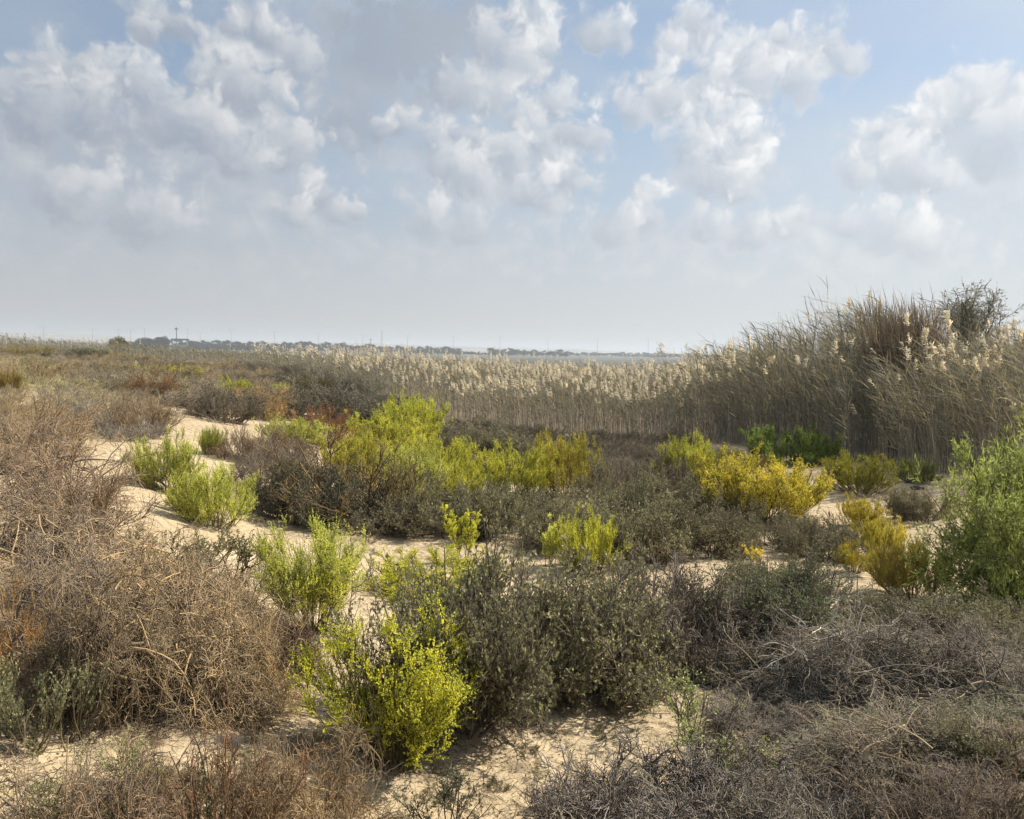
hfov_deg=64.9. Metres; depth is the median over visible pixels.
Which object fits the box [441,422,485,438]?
dark scrub bush
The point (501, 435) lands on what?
dark scrub bush
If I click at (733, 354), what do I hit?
reed
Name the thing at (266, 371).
dry scrub bush
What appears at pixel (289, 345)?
distant tree
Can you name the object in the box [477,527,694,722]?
dark scrub bush
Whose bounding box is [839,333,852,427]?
reed
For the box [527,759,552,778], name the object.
dry seedling
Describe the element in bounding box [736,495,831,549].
dark scrub bush
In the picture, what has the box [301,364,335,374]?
grey scrub bush
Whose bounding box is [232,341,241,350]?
distant tree
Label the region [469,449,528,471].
dark scrub bush
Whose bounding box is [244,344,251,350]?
distant tree
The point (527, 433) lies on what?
dark scrub bush
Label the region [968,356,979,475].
reed
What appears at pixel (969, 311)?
tree
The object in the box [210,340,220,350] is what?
distant tree
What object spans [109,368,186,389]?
dry scrub bush
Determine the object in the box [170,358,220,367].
dry scrub bush
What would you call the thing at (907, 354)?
reed
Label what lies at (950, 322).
reed
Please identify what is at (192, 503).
lime bush
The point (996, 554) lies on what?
willowy bush
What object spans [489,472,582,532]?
dark scrub bush
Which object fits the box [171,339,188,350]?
gate building
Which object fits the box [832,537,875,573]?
golden bush
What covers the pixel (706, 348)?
reed
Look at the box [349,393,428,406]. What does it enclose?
grey scrub bush
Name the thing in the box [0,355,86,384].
dry scrub bush
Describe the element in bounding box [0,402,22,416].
dry scrub bush
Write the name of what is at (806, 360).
reed
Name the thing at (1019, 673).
dry scrub bush
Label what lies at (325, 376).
grey scrub bush
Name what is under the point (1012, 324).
reed
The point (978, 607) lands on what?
dark scrub bush
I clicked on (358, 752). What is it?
straw litter
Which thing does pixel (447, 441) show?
dark scrub bush
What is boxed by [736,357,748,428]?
reed
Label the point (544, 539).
green sprig
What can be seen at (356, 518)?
dark scrub bush
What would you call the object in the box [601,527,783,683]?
dry scrub bush
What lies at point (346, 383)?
grey scrub bush
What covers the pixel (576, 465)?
lime bush
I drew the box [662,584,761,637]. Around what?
dry scrub bush
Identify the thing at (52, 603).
dry scrub bush
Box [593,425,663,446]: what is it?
dark scrub bush
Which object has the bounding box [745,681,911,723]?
dry scrub bush
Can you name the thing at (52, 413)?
dry scrub bush
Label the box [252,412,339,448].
lime bush
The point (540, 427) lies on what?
dark scrub bush
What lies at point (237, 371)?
dry scrub bush
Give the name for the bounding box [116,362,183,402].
dry scrub bush
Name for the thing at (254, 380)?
dry scrub bush
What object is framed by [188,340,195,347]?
distant tree
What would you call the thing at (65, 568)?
dry scrub bush
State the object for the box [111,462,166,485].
fallen stick
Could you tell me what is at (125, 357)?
dry scrub bush
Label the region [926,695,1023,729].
dry scrub bush
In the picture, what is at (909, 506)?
dark scrub bush
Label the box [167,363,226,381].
dry scrub bush
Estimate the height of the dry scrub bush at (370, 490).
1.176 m
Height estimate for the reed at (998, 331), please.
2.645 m
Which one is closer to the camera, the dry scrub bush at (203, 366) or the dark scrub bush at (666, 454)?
the dark scrub bush at (666, 454)
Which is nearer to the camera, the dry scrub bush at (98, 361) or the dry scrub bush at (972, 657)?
the dry scrub bush at (972, 657)
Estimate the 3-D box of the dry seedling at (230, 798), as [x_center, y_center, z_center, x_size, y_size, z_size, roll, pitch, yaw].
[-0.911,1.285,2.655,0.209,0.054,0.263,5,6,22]
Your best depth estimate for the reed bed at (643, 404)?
27.36 m
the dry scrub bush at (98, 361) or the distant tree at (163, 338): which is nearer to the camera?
the dry scrub bush at (98, 361)
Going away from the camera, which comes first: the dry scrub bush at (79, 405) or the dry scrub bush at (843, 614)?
the dry scrub bush at (843, 614)
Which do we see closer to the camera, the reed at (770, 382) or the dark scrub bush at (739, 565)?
the dark scrub bush at (739, 565)
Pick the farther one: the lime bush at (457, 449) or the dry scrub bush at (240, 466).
the lime bush at (457, 449)
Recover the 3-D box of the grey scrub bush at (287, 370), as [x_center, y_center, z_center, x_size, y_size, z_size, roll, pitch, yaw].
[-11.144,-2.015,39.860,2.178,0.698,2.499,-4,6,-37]
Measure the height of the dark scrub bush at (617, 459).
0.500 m
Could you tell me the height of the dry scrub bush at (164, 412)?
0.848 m
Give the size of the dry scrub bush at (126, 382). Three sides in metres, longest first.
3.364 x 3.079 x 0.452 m
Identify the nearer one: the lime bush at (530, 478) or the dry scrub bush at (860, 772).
the dry scrub bush at (860, 772)
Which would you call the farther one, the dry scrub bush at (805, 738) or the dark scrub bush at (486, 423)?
the dark scrub bush at (486, 423)
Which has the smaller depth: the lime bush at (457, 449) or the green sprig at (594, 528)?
the green sprig at (594, 528)
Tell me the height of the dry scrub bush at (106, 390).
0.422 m
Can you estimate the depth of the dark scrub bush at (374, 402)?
21.55 m
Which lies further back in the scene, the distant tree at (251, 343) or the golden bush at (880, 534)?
the distant tree at (251, 343)
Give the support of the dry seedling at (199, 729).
on the ground
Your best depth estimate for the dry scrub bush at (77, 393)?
15.64 m
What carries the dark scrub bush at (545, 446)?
on the ground
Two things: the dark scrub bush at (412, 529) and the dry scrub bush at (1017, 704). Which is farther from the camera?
the dark scrub bush at (412, 529)
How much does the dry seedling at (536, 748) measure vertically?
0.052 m
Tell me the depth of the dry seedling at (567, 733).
3.55 m
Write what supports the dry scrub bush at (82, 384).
on the ground
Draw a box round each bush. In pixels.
[0,343,34,354]
[0,343,57,356]
[0,352,64,364]
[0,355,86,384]
[0,356,39,373]
[0,363,38,384]
[0,367,26,392]
[0,381,125,471]
[0,383,37,400]
[0,390,25,406]
[0,392,57,419]
[0,395,49,408]
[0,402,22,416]
[0,406,163,522]
[0,408,70,442]
[0,428,164,532]
[0,448,151,580]
[0,523,162,696]
[0,567,66,615]
[0,569,53,691]
[0,637,114,757]
[0,705,208,818]
[0,723,164,818]
[2,371,105,394]
[2,509,250,746]
[4,352,32,359]
[4,638,56,683]
[8,402,90,431]
[8,510,273,648]
[9,354,54,375]
[9,581,77,617]
[19,549,87,592]
[20,351,80,367]
[20,386,107,410]
[21,393,111,419]
[30,348,68,356]
[31,381,104,400]
[31,586,86,628]
[36,683,144,714]
[37,380,134,408]
[38,352,97,361]
[38,363,115,377]
[47,355,111,369]
[49,363,128,391]
[51,509,307,747]
[56,383,114,398]
[64,347,106,357]
[67,394,137,418]
[67,406,136,432]
[76,520,274,585]
[77,348,126,361]
[79,361,159,382]
[80,356,138,372]
[83,358,121,364]
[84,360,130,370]
[85,376,196,391]
[90,413,170,442]
[94,751,237,818]
[95,386,187,437]
[97,349,114,356]
[99,385,153,401]
[102,377,203,404]
[103,393,159,417]
[105,352,152,365]
[108,336,128,352]
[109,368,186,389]
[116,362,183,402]
[118,424,206,492]
[119,388,202,407]
[119,406,196,428]
[125,359,200,382]
[131,663,318,818]
[133,372,231,397]
[136,353,178,367]
[143,402,189,418]
[144,386,241,409]
[151,355,204,366]
[156,535,319,656]
[157,458,262,529]
[160,363,203,378]
[162,363,217,371]
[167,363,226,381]
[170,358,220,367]
[170,584,261,626]
[171,378,281,424]
[175,627,228,668]
[176,375,234,388]
[184,356,251,369]
[184,382,264,397]
[193,643,281,693]
[196,423,227,455]
[200,364,262,379]
[206,372,247,381]
[206,424,265,460]
[209,360,253,366]
[210,702,406,818]
[211,374,253,397]
[211,600,330,722]
[216,371,280,387]
[218,362,268,372]
[220,416,323,472]
[222,363,253,374]
[224,358,273,367]
[226,371,297,384]
[226,411,326,493]
[227,379,297,420]
[229,543,277,606]
[230,363,277,376]
[231,378,305,399]
[235,381,271,393]
[236,422,421,526]
[237,371,295,383]
[240,361,287,374]
[242,380,292,399]
[244,454,386,527]
[244,597,341,681]
[247,509,370,633]
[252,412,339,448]
[260,369,377,423]
[263,363,313,379]
[266,381,298,394]
[267,363,306,375]
[272,381,331,396]
[276,589,493,774]
[284,374,333,389]
[287,400,358,447]
[293,372,343,379]
[294,374,338,385]
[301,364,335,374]
[314,489,564,782]
[315,427,408,489]
[316,392,409,423]
[321,376,363,392]
[322,402,445,459]
[331,411,405,429]
[331,423,456,531]
[335,484,438,535]
[349,377,389,393]
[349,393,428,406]
[350,543,520,605]
[354,390,403,399]
[359,482,465,541]
[372,432,452,500]
[377,385,453,447]
[386,424,488,482]
[386,762,490,818]
[405,460,539,541]
[423,406,460,422]
[426,433,493,454]
[429,424,470,440]
[430,501,516,540]
[436,453,496,500]
[439,424,489,455]
[440,413,512,433]
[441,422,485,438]
[442,420,468,434]
[445,413,544,458]
[468,422,541,437]
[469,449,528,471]
[472,439,534,460]
[476,438,555,499]
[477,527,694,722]
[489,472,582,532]
[494,445,557,465]
[499,434,556,454]
[504,419,568,438]
[512,487,618,560]
[514,723,808,818]
[517,756,667,818]
[519,437,602,457]
[520,465,624,488]
[524,434,555,443]
[527,425,609,497]
[529,421,602,443]
[555,435,620,454]
[555,454,693,519]
[562,428,621,444]
[567,452,660,485]
[568,440,642,460]
[571,489,702,566]
[579,439,697,497]
[587,431,631,452]
[589,441,642,462]
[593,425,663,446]
[595,452,660,472]
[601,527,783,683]
[605,438,659,462]
[606,648,710,689]
[615,434,654,451]
[617,505,678,525]
[630,729,856,818]
[634,504,716,547]
[637,445,720,481]
[640,446,735,461]
[642,661,791,776]
[647,426,705,449]
[647,428,716,481]
[648,484,767,560]
[649,595,705,628]
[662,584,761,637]
[663,635,778,692]
[668,529,873,651]
[672,467,774,524]
[685,447,744,488]
[687,686,825,757]
[692,441,840,524]
[692,664,767,700]
[693,722,815,790]
[694,680,814,733]
[700,755,912,818]
[701,565,952,719]
[702,624,822,685]
[706,441,740,458]
[714,781,773,818]
[716,546,803,586]
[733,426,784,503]
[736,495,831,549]
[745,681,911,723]
[748,704,835,752]
[751,670,1021,818]
[757,623,888,705]
[761,509,873,563]
[761,561,865,617]
[763,747,905,818]
[764,681,929,726]
[770,708,918,796]
[772,722,843,783]
[785,597,1023,721]
[787,701,933,781]
[788,621,936,689]
[799,736,923,818]
[810,610,936,689]
[815,448,908,495]
[816,703,892,736]
[817,757,980,818]
[821,603,927,649]
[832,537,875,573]
[834,492,892,527]
[837,577,967,639]
[849,512,912,556]
[853,680,934,716]
[857,531,952,598]
[859,694,1021,731]
[866,473,970,522]
[868,753,1022,818]
[874,762,1023,818]
[878,693,1023,759]
[887,594,1018,642]
[893,744,1022,804]
[899,402,1023,608]
[901,575,1023,648]
[901,635,1023,696]
[911,696,1023,777]
[916,708,1023,789]
[917,708,1023,779]
[918,628,1023,678]
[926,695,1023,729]
[937,609,1023,659]
[942,678,1023,725]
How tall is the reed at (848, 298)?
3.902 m
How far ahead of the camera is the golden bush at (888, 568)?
6.24 m
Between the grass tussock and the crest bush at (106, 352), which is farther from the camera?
the crest bush at (106, 352)
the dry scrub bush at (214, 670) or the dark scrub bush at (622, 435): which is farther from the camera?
the dark scrub bush at (622, 435)
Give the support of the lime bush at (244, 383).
on the ground
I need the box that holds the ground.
[0,344,1023,818]
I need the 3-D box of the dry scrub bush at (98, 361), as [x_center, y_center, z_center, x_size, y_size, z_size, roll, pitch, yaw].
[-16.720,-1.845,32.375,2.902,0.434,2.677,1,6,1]
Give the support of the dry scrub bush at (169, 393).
on the ground
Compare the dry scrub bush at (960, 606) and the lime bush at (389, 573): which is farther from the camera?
the lime bush at (389, 573)
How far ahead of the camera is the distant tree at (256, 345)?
635.13 m
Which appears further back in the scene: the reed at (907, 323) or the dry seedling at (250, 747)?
the reed at (907, 323)
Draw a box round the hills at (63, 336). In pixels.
[0,332,702,355]
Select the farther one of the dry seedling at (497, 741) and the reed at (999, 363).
the reed at (999, 363)
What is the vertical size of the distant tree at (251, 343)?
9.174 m
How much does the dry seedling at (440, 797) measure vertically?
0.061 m
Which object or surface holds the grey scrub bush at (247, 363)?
on the ground
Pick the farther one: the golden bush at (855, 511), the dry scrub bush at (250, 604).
the golden bush at (855, 511)
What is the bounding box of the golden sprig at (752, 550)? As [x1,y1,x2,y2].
[742,544,763,561]
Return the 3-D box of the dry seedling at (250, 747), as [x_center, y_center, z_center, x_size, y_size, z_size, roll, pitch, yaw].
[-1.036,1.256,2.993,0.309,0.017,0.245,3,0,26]
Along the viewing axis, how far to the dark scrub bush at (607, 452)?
17.80 m
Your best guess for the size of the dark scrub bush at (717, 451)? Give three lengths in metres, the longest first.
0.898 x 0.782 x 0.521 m
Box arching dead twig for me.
[131,662,209,813]
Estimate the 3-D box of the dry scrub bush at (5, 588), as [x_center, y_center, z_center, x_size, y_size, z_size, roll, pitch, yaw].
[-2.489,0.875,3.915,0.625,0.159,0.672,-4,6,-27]
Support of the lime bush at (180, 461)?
on the ground
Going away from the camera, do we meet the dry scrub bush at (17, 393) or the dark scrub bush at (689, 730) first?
the dark scrub bush at (689, 730)
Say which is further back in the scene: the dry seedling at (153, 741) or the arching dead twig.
the dry seedling at (153, 741)
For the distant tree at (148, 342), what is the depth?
474.70 m
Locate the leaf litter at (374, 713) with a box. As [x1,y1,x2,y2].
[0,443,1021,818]
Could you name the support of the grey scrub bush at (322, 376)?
on the ground
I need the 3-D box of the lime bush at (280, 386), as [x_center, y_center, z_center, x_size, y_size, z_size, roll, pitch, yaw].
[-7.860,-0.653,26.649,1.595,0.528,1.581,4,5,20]
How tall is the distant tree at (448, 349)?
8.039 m
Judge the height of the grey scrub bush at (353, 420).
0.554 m
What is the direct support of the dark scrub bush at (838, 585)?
on the ground
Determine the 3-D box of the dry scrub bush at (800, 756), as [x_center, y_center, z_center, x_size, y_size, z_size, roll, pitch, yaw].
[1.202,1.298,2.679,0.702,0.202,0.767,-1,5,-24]
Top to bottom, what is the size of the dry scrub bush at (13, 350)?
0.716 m
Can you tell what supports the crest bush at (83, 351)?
on the ground
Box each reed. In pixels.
[631,374,639,429]
[679,364,690,418]
[701,342,707,425]
[726,348,741,442]
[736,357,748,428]
[744,351,757,424]
[760,356,774,424]
[793,356,800,401]
[794,357,807,424]
[795,333,806,401]
[821,339,841,443]
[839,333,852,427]
[846,295,856,377]
[863,287,875,331]
[900,347,918,458]
[903,313,912,451]
[904,327,929,458]
[915,343,930,443]
[926,310,949,444]
[927,342,956,470]
[935,319,952,427]
[940,361,957,450]
[943,342,955,458]
[948,332,969,408]
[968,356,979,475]
[975,359,995,427]
[978,359,998,466]
[980,327,1002,383]
[980,356,997,448]
[983,333,1006,465]
[986,323,1010,362]
[989,351,1004,459]
[1006,327,1023,369]
[1007,402,1015,464]
[1009,318,1020,392]
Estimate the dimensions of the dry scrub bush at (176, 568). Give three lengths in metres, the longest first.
1.239 x 1.153 x 0.724 m
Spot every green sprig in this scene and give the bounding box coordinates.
[440,503,481,557]
[540,513,567,565]
[548,502,631,574]
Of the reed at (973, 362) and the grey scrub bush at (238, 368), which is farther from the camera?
the grey scrub bush at (238, 368)
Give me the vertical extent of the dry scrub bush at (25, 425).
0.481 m
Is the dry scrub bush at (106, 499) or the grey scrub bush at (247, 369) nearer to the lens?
the dry scrub bush at (106, 499)
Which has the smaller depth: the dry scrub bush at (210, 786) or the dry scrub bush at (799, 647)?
the dry scrub bush at (210, 786)
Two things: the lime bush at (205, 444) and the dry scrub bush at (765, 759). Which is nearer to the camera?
the dry scrub bush at (765, 759)
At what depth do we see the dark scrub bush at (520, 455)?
17.40 m
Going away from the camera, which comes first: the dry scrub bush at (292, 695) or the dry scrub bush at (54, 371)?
the dry scrub bush at (292, 695)
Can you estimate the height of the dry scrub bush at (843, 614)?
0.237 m
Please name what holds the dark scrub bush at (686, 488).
on the ground
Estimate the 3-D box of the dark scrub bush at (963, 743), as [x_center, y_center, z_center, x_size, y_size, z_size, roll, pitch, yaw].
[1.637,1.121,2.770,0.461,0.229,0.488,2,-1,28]
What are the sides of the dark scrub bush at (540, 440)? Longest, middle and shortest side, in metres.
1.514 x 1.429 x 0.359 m
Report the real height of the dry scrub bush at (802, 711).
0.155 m
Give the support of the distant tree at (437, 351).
on the ground
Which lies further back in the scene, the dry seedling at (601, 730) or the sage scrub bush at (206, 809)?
the dry seedling at (601, 730)
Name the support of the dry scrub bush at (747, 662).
on the ground
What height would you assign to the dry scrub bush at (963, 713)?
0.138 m
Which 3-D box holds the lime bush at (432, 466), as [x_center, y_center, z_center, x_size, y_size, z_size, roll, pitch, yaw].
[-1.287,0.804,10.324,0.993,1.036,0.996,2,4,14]
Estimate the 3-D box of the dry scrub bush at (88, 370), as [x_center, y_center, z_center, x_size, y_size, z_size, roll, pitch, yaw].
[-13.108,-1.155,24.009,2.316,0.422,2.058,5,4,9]
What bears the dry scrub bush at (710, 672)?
on the ground
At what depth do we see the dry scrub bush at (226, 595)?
4.56 m
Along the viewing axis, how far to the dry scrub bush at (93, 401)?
13.39 m
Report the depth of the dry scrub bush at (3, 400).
12.84 m
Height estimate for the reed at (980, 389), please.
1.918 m
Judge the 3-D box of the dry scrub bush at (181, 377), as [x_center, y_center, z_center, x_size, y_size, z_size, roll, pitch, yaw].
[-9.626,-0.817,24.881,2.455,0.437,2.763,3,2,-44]
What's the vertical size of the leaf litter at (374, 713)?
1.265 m
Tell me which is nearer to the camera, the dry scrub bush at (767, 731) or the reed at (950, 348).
the dry scrub bush at (767, 731)
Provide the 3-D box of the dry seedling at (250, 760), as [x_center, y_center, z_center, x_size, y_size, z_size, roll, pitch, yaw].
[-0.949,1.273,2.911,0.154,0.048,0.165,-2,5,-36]
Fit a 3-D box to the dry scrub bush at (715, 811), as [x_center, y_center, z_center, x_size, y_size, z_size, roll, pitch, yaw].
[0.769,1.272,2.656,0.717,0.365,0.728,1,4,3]
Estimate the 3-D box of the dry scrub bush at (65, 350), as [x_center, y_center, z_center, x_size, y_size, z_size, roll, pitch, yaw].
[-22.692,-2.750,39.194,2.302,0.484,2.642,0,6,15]
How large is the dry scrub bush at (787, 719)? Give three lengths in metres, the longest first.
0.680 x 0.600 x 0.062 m
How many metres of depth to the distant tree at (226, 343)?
602.50 m
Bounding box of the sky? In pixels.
[0,0,1023,356]
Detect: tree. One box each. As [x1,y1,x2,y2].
[137,338,155,347]
[151,338,165,350]
[153,336,167,348]
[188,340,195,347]
[192,341,199,349]
[204,342,212,348]
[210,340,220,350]
[223,342,232,350]
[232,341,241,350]
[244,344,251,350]
[247,341,254,350]
[254,342,261,350]
[285,343,293,350]
[293,341,303,352]
[304,341,311,352]
[424,346,432,353]
[433,348,441,353]
[445,347,451,353]
[510,349,518,355]
[920,277,1023,428]
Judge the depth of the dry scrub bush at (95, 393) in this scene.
14.44 m
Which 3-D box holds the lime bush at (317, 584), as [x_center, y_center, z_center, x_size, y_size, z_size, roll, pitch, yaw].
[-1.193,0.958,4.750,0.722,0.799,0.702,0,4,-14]
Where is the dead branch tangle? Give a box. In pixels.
[757,587,918,691]
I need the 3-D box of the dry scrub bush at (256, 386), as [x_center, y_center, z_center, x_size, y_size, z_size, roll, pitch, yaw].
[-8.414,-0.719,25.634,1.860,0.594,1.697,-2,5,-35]
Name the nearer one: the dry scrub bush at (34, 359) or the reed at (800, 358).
the reed at (800, 358)
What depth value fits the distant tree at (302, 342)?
619.46 m
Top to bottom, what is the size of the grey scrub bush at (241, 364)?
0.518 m
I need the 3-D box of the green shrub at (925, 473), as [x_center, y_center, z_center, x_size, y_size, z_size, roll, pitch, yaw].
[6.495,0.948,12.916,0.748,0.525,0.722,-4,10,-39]
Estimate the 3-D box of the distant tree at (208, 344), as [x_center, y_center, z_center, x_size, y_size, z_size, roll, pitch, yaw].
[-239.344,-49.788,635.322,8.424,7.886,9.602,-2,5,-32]
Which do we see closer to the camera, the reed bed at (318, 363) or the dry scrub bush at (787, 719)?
the dry scrub bush at (787, 719)
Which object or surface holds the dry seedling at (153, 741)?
on the ground
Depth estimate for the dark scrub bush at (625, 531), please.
7.68 m
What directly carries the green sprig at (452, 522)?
on the ground
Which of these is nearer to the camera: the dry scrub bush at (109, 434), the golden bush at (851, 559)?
the golden bush at (851, 559)
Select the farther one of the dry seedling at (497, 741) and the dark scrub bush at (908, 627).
the dark scrub bush at (908, 627)
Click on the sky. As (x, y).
(546, 174)
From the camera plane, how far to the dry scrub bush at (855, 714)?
3.44 m
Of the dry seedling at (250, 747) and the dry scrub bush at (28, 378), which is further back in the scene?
the dry scrub bush at (28, 378)
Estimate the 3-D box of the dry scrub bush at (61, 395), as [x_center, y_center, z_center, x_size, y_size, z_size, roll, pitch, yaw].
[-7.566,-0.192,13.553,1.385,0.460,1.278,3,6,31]
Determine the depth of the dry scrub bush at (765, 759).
3.17 m
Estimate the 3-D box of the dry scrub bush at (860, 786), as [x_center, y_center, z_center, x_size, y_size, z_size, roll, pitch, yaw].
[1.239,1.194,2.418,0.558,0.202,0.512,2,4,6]
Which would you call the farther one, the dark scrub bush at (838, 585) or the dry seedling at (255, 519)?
the dry seedling at (255, 519)
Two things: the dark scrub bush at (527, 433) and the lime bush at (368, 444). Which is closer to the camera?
the lime bush at (368, 444)
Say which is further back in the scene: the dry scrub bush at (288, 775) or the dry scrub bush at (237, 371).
the dry scrub bush at (237, 371)
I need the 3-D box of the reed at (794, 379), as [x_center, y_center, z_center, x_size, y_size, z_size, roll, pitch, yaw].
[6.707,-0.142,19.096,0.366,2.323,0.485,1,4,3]
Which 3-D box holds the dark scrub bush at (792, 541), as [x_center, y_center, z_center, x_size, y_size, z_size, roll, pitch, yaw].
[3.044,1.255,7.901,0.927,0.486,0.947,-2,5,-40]
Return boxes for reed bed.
[0,331,347,382]
[328,332,749,447]
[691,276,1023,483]
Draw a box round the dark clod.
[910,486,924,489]
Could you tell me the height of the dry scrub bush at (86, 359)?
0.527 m
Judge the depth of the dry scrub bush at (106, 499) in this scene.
5.69 m
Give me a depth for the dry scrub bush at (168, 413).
14.60 m
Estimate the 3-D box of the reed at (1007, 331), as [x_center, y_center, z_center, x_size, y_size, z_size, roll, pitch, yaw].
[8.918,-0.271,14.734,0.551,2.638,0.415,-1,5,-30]
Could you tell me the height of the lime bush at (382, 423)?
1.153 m
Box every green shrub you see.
[737,418,843,467]
[895,452,944,484]
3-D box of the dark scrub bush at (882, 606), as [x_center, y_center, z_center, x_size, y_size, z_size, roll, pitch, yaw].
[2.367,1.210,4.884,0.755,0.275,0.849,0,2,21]
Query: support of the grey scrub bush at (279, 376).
on the ground
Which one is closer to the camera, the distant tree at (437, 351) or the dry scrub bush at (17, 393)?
the dry scrub bush at (17, 393)
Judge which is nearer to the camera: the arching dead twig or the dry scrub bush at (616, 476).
the arching dead twig
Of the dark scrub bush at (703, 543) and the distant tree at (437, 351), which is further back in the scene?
the distant tree at (437, 351)
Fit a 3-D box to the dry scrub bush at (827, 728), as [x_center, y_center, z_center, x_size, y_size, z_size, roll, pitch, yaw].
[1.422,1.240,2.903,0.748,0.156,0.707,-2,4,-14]
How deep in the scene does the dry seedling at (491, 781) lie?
3.05 m
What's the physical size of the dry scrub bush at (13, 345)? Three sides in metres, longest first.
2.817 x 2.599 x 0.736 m
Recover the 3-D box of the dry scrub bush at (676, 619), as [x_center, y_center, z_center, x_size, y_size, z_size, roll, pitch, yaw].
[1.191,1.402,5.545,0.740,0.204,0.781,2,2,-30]
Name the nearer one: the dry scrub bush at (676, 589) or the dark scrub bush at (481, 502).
the dry scrub bush at (676, 589)
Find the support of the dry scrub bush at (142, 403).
on the ground
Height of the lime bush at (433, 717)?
0.729 m
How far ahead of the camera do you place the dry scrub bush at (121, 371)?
21.98 m
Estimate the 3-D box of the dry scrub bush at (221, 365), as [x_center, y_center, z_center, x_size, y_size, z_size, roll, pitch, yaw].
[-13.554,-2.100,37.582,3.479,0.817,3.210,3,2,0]
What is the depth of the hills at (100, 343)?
1271.68 m
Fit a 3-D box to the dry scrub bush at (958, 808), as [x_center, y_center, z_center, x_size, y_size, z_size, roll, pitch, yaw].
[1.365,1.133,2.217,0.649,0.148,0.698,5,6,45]
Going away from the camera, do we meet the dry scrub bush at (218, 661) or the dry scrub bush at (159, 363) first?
the dry scrub bush at (218, 661)
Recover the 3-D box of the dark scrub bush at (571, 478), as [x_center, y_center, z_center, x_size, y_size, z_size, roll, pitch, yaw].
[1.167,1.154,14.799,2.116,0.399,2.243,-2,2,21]
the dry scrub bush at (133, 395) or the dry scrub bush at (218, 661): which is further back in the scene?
the dry scrub bush at (133, 395)
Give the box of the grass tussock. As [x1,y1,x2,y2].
[838,284,957,454]
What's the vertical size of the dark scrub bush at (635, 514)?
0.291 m
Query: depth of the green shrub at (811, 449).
16.38 m
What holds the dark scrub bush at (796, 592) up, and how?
on the ground
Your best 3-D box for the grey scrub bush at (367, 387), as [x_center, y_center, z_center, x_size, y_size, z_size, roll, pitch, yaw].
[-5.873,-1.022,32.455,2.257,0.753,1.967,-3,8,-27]
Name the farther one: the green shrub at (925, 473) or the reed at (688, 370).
the reed at (688, 370)
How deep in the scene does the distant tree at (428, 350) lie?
683.45 m
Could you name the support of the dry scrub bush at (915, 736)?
on the ground
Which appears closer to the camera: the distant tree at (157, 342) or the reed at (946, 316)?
the reed at (946, 316)
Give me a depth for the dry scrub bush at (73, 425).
8.55 m
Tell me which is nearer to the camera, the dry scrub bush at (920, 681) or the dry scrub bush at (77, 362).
the dry scrub bush at (920, 681)
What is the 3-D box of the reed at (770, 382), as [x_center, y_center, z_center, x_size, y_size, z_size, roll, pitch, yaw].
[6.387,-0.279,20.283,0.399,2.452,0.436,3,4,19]
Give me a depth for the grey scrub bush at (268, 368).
37.99 m
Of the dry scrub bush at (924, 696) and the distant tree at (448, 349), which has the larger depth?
the distant tree at (448, 349)
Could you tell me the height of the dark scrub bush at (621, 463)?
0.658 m
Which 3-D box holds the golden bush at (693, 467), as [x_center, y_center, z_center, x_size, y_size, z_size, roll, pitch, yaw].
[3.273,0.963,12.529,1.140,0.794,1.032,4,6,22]
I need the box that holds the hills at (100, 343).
[1,339,588,354]
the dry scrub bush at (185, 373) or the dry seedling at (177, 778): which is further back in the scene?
the dry scrub bush at (185, 373)
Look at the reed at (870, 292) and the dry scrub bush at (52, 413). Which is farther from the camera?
the reed at (870, 292)
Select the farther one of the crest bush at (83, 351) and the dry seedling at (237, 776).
the crest bush at (83, 351)
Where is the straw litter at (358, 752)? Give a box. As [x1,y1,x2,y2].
[0,470,946,818]
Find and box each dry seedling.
[88,697,120,730]
[98,728,166,759]
[115,760,195,801]
[124,722,148,735]
[156,722,215,733]
[192,761,259,795]
[210,776,263,818]
[212,737,267,760]
[241,749,272,773]
[245,515,262,523]
[285,726,344,761]
[359,532,377,543]
[364,547,382,555]
[412,781,453,807]
[427,766,451,782]
[482,738,519,750]
[485,770,514,791]
[518,742,545,760]
[523,720,575,741]
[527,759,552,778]
[589,719,635,739]
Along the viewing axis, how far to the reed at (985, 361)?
12.26 m
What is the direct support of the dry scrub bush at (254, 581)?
on the ground
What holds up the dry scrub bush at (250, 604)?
on the ground
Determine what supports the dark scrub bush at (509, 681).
on the ground
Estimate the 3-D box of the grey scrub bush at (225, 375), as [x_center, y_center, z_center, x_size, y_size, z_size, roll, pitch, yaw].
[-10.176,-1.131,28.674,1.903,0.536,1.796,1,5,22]
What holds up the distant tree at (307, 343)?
on the ground
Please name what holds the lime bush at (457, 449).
on the ground
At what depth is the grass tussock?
17.19 m
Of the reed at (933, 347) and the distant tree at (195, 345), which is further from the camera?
the distant tree at (195, 345)
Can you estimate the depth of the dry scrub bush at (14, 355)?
31.76 m
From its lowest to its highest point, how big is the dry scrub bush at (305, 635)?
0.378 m
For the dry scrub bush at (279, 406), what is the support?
on the ground
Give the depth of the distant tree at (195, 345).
603.39 m
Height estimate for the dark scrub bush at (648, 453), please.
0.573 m
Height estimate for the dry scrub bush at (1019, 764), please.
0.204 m

